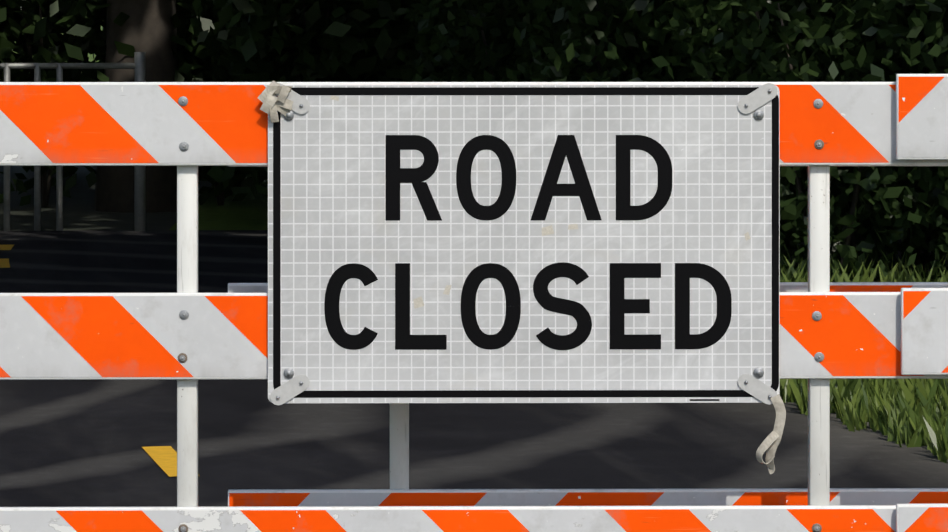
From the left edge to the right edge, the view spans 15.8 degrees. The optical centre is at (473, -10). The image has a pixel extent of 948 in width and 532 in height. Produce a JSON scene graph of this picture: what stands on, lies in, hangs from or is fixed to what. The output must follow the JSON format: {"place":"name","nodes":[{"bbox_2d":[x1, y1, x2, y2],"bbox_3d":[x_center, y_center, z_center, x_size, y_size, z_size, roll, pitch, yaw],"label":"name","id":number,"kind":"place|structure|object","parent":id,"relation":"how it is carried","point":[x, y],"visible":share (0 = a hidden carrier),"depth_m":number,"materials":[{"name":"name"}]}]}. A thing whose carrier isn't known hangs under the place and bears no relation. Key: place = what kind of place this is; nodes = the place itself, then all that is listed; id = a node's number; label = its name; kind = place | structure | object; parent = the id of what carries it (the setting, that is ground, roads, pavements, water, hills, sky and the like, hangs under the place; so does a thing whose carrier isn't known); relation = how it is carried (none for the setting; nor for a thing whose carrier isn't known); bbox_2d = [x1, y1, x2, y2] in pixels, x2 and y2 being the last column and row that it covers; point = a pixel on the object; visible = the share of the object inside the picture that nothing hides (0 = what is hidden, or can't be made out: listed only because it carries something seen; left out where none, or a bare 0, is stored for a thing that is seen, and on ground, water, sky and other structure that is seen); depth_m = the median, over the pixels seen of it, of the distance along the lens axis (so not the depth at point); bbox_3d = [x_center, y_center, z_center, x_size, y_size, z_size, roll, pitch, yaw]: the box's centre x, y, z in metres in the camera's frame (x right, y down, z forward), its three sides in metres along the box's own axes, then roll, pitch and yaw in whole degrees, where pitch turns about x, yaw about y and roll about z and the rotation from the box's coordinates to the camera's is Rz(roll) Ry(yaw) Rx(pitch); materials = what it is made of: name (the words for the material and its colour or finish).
{"place":"outdoors","nodes":[
{"label":"outdoors","id":0,"kind":"place"},
{"bbox_2d":[0,166,947,506],"bbox_3d":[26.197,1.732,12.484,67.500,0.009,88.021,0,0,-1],"label":"road","id":1,"kind":"structure","parent":0,"point":[88,442],"depth_m":13.33,"materials":[{"name":"grey asphalt"}]},
{"bbox_2d":[0,52,145,230],"bbox_3d":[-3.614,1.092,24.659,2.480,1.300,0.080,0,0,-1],"label":"metal railing","id":2,"kind":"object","parent":1,"relation":"on","point":[138,65],"depth_m":24.65,"materials":[{"name":"grey metal"}]},
{"bbox_2d":[0,80,947,531],"bbox_3d":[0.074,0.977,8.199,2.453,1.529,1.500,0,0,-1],"label":"road closed barricade","id":3,"kind":"object","parent":1,"relation":"on","point":[522,242],"visible":1,"depth_m":8.14,"materials":[{"name":"plastic"}]},
{"bbox_2d":[228,165,947,505],"bbox_3d":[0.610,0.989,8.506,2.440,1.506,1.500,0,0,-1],"label":"barricade","id":4,"kind":"object","parent":1,"relation":"on","point":[399,492],"visible":0.02,"depth_m":8.46,"materials":[{"name":"plastic"}]},
{"bbox_2d":[896,74,947,531],"bbox_3d":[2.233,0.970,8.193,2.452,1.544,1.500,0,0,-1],"label":"barricade","id":5,"kind":"object","parent":1,"relation":"on","point":[921,116],"visible":1,"depth_m":8.13,"materials":[{"name":"plastic"}]},
{"bbox_2d":[12,18,942,281],"bbox_3d":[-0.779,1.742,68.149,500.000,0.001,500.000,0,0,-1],"label":"ground","id":6,"kind":"structure","parent":0,"point":[244,214],"depth_m":26.60,"materials":[{"name":"green plant"}]},
{"bbox_2d":[94,0,643,212],"bbox_3d":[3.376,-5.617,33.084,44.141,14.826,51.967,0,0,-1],"label":"trees","id":7,"kind":"object","parent":6,"relation":"on","point":[147,26],"visible":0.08,"depth_m":26.87,"materials":[{"name":"brown plant"}]},
{"bbox_2d":[0,0,947,281],"bbox_3d":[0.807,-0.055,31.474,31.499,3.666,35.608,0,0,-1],"label":"bushes","id":8,"kind":"object","parent":6,"relation":"on","point":[536,40],"visible":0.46,"depth_m":18.77,"materials":[{"name":"green plant"}]}
]}

